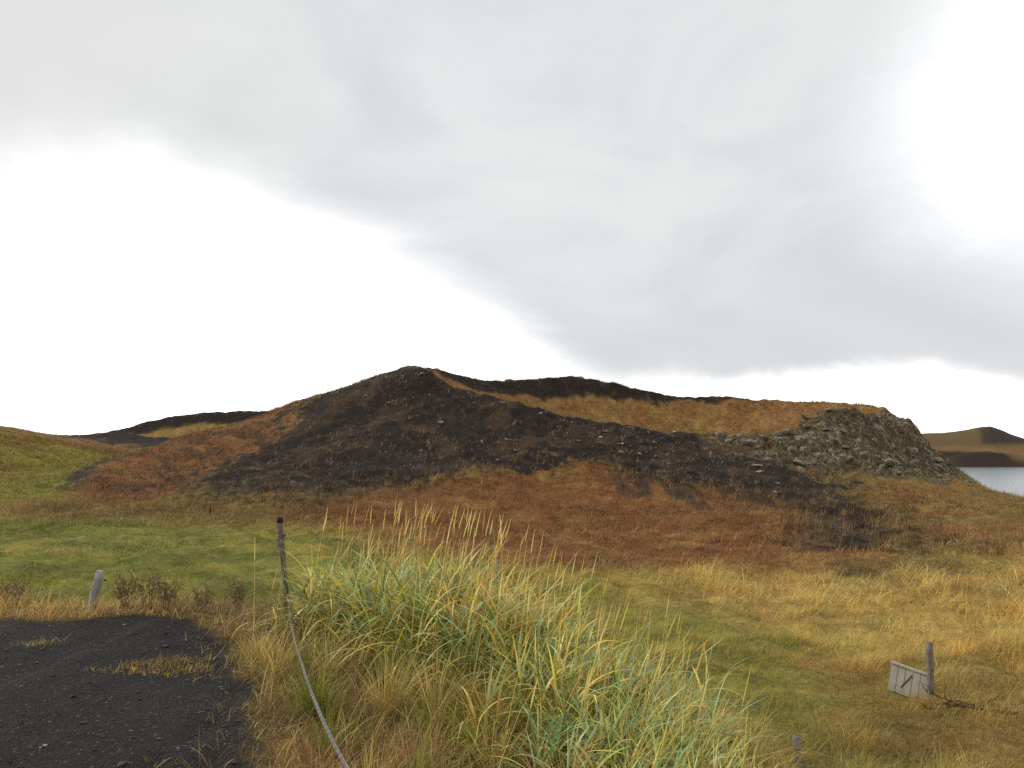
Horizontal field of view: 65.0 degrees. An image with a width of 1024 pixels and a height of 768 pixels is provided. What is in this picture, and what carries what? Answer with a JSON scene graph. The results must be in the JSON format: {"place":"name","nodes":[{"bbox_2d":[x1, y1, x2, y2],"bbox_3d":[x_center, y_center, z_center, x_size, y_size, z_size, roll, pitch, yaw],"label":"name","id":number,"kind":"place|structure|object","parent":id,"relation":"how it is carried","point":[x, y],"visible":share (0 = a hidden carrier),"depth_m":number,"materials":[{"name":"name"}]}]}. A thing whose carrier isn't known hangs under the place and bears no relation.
{"place":"outdoors","nodes":[
{"label":"outdoors","id":0,"kind":"place"},
{"bbox_2d":[0,426,116,474],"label":"hill","id":1,"kind":"structure","parent":0,"point":[37,460],"depth_m":97.41,"materials":[{"name":"green plant"}]},
{"bbox_2d":[3,410,267,452],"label":"hill","id":2,"kind":"structure","parent":0,"point":[184,424],"depth_m":158.47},
{"bbox_2d":[0,450,1023,767],"bbox_3d":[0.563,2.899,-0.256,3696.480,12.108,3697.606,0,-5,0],"label":"ground","id":3,"kind":"structure","parent":0,"point":[230,558],"depth_m":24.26,"materials":[{"name":"green plant"}]},
{"bbox_2d":[0,573,30,605],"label":"dried weed","id":4,"kind":"object","parent":3,"relation":"on","point":[10,592],"visible":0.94,"depth_m":8.73,"materials":[{"name":"brown plant"}]},
{"bbox_2d":[86,570,108,612],"bbox_3d":[-4.255,2.281,8.212,0.094,0.803,0.176,17,2,23],"label":"fence post","id":5,"kind":"object","parent":3,"relation":"on","point":[97,583],"visible":0.6,"depth_m":8.14,"materials":[{"name":"grey wood"}]},
{"bbox_2d":[110,573,137,605],"bbox_3d":[-4.122,2.206,8.592,0.242,0.371,0.265,-2,-5,19],"label":"dried weed","id":6,"kind":"object","parent":3,"relation":"on","point":[123,591],"visible":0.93,"depth_m":8.57,"materials":[{"name":"brown plant"}]},
{"bbox_2d":[0,613,260,767],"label":"gravel","id":7,"kind":"structure","parent":3,"relation":"on","point":[171,730],"depth_m":5.24,"materials":[{"name":"grey gravel"}]},
{"bbox_2d":[0,617,243,767],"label":"pebbles","id":8,"kind":"object","parent":7,"relation":"on","point":[233,762],"visible":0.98,"depth_m":5.37,"materials":[{"name":"stone"}]},
{"bbox_2d":[128,565,162,609],"bbox_3d":[-3.807,2.123,8.366,0.353,0.472,0.352,3,-6,-32],"label":"dried weed","id":9,"kind":"object","parent":3,"relation":"on","point":[140,586],"visible":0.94,"depth_m":8.34,"materials":[{"name":"brown plant"}]},
{"bbox_2d":[154,577,184,610],"bbox_3d":[-3.539,2.173,8.301,0.330,0.377,0.299,-4,-6,39],"label":"dried weed","id":10,"kind":"object","parent":3,"relation":"on","point":[166,596],"visible":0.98,"depth_m":8.27,"materials":[{"name":"brown plant"}]},
{"bbox_2d":[191,581,213,612],"bbox_3d":[-3.169,2.195,8.245,0.258,0.347,0.250,0,-5,0],"label":"dried weed","id":11,"kind":"object","parent":3,"relation":"on","point":[197,597],"visible":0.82,"depth_m":8.21,"materials":[{"name":"brown plant"}]},
{"bbox_2d":[229,580,247,613],"bbox_3d":[-2.842,2.218,8.361,0.214,0.394,0.351,0,-5,0],"label":"dried weed","id":12,"kind":"object","parent":3,"relation":"on","point":[236,592],"visible":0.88,"depth_m":8.34,"materials":[{"name":"brown plant"}]},
{"bbox_2d":[277,517,289,612],"bbox_3d":[-2.260,2.040,8.000,0.069,1.426,0.071,-6,-5,-1],"label":"fence post","id":13,"kind":"object","parent":3,"relation":"on","point":[280,532],"visible":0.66,"depth_m":8.01,"materials":[{"name":"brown wood"}]},
{"bbox_2d":[276,533,348,767],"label":"rope","id":14,"kind":"object","parent":13,"relation":"attached to","point":[333,742],"visible":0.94,"depth_m":4.65,"materials":[{"name":"grey fabric"}]},
{"bbox_2d":[0,520,836,767],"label":"dry grass","id":15,"kind":"structure","parent":3,"relation":"on","point":[263,650],"depth_m":4.84,"materials":[{"name":"beige plant"}]},
{"bbox_2d":[208,498,810,767],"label":"lyme grass","id":16,"kind":"structure","parent":3,"relation":"on","point":[365,607],"depth_m":5.38,"materials":[{"name":"green plant"}]},
{"bbox_2d":[793,733,800,767],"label":"fence post","id":17,"kind":"object","parent":3,"relation":"on","point":[795,741],"visible":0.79,"depth_m":8.64,"materials":[{"name":"grey wood"}]},
{"bbox_2d":[926,642,934,701],"bbox_3d":[7.264,5.165,13.951,0.122,1.357,0.127,3,-5,0],"label":"fence post","id":18,"kind":"object","parent":3,"relation":"on","point":[930,665],"visible":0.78,"depth_m":13.93,"materials":[{"name":"grey wood"}]},
{"bbox_2d":[888,661,926,698],"bbox_3d":[7.040,5.286,14.260,0.084,0.515,0.704,14,-4,-36],"label":"plank hatch","id":19,"kind":"object","parent":18,"relation":"attached to","point":[910,680],"visible":0.88,"depth_m":14.27,"materials":[{"name":"grey wood"}]},
{"bbox_2d":[917,681,1018,715],"bbox_3d":[7.462,5.189,13.181,1.436,0.395,0.566,-3,-6,31],"label":"dead branch","id":20,"kind":"object","parent":3,"relation":"on","point":[959,704],"visible":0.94,"depth_m":13.29,"materials":[{"name":"brown wood"}]},
{"bbox_2d":[974,694,1019,705],"bbox_3d":[8.277,5.397,13.559,1.020,0.254,0.426,0,-5,0],"label":"dead branch","id":21,"kind":"object","parent":3,"relation":"on","point":[993,703],"visible":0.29,"depth_m":13.55,"materials":[{"name":"brown wood"}]},
{"bbox_2d":[0,0,1023,437],"label":"sky","id":22,"kind":"structure","parent":0,"point":[206,205],"materials":[{"name":"white"}]},
{"bbox_2d":[61,365,1023,537],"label":"hill","id":23,"kind":"structure","parent":0,"point":[575,387],"depth_m":69.94,"materials":[{"name":"brown plant"}]},
{"bbox_2d":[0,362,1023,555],"bbox_3d":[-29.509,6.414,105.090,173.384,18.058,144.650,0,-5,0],"label":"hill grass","id":24,"kind":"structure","parent":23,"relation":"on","point":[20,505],"depth_m":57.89,"materials":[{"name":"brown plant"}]},
{"bbox_2d":[715,430,725,436],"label":"rock","id":25,"kind":"object","parent":23,"relation":"on","point":[720,433],"visible":0.83,"depth_m":77.94,"materials":[{"name":"grey stone"}]},
{"bbox_2d":[801,414,812,419],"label":"rock","id":26,"kind":"object","parent":23,"relation":"on","point":[804,416],"visible":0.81,"depth_m":81.15,"materials":[{"name":"grey stone"}]},
{"bbox_2d":[704,406,964,481],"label":"rock outcrop","id":27,"kind":"object","parent":23,"relation":"on","point":[885,428],"visible":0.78,"depth_m":77.61,"materials":[{"name":"grey stone"}]},
{"bbox_2d":[733,434,745,438],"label":"rock","id":28,"kind":"object","parent":27,"relation":"on","point":[740,436],"visible":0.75,"depth_m":77.91,"materials":[{"name":"grey stone"}]},
{"bbox_2d":[746,439,756,446],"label":"rock","id":29,"kind":"object","parent":27,"relation":"on","point":[751,442],"visible":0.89,"depth_m":74.36,"materials":[{"name":"grey stone"}]},
{"bbox_2d":[759,435,768,440],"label":"rock","id":30,"kind":"object","parent":27,"relation":"on","point":[765,438],"visible":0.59,"depth_m":77.52,"materials":[{"name":"grey stone"}]},
{"bbox_2d":[772,431,782,435],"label":"rock","id":31,"kind":"object","parent":27,"relation":"on","point":[778,433],"visible":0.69,"depth_m":78.88,"materials":[{"name":"grey stone"}]},
{"bbox_2d":[781,429,790,434],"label":"rock","id":32,"kind":"object","parent":27,"relation":"on","point":[785,431],"visible":0.8,"depth_m":78.79,"materials":[{"name":"grey stone"}]},
{"bbox_2d":[787,446,796,452],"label":"rock","id":33,"kind":"object","parent":27,"relation":"on","point":[790,449],"visible":0.93,"depth_m":74.11,"materials":[{"name":"grey stone"}]},
{"bbox_2d":[793,459,806,465],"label":"rock","id":34,"kind":"object","parent":27,"relation":"on","point":[800,462],"visible":0.98,"depth_m":70.54,"materials":[{"name":"grey stone"}]},
{"bbox_2d":[794,435,806,442],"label":"rock","id":35,"kind":"object","parent":27,"relation":"on","point":[802,439],"visible":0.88,"depth_m":77.30,"materials":[{"name":"grey stone"}]},
{"bbox_2d":[799,446,809,451],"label":"rock","id":36,"kind":"object","parent":27,"relation":"on","point":[803,448],"visible":0.8,"depth_m":74.77,"materials":[{"name":"grey stone"}]},
{"bbox_2d":[803,423,810,427],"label":"rock","id":37,"kind":"object","parent":27,"relation":"on","point":[807,425],"visible":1,"depth_m":79.28,"materials":[{"name":"grey stone"}]},
{"bbox_2d":[814,452,823,458],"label":"rock","id":38,"kind":"object","parent":27,"relation":"on","point":[818,455],"visible":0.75,"depth_m":73.28,"materials":[{"name":"grey stone"}]},
{"bbox_2d":[845,456,854,461],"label":"rock","id":39,"kind":"object","parent":27,"relation":"on","point":[849,458],"visible":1,"depth_m":72.37,"materials":[{"name":"grey stone"}]},
{"bbox_2d":[859,451,868,458],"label":"rock","id":40,"kind":"object","parent":27,"relation":"on","point":[864,453],"visible":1,"depth_m":72.87,"materials":[{"name":"grey stone"}]},
{"bbox_2d":[885,458,898,466],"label":"rock","id":41,"kind":"object","parent":27,"relation":"on","point":[890,462],"visible":1,"depth_m":72.01,"materials":[{"name":"grey stone"}]},
{"bbox_2d":[909,447,918,452],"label":"rock","id":42,"kind":"object","parent":27,"relation":"on","point":[915,450],"visible":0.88,"depth_m":80.81,"materials":[{"name":"grey stone"}]},
{"bbox_2d":[930,457,943,462],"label":"rock","id":43,"kind":"object","parent":27,"relation":"on","point":[937,459],"visible":0.85,"depth_m":82.75,"materials":[{"name":"grey stone"}]},
{"bbox_2d":[922,426,1023,466],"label":"hill","id":44,"kind":"structure","parent":0,"point":[988,446],"depth_m":424.68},
{"bbox_2d":[956,467,1023,496],"bbox_3d":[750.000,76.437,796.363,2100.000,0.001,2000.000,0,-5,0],"label":"lake","id":45,"kind":"structure","parent":0,"point":[1009,479],"depth_m":214.97,"materials":[{"name":"grey liquid"}]}
]}

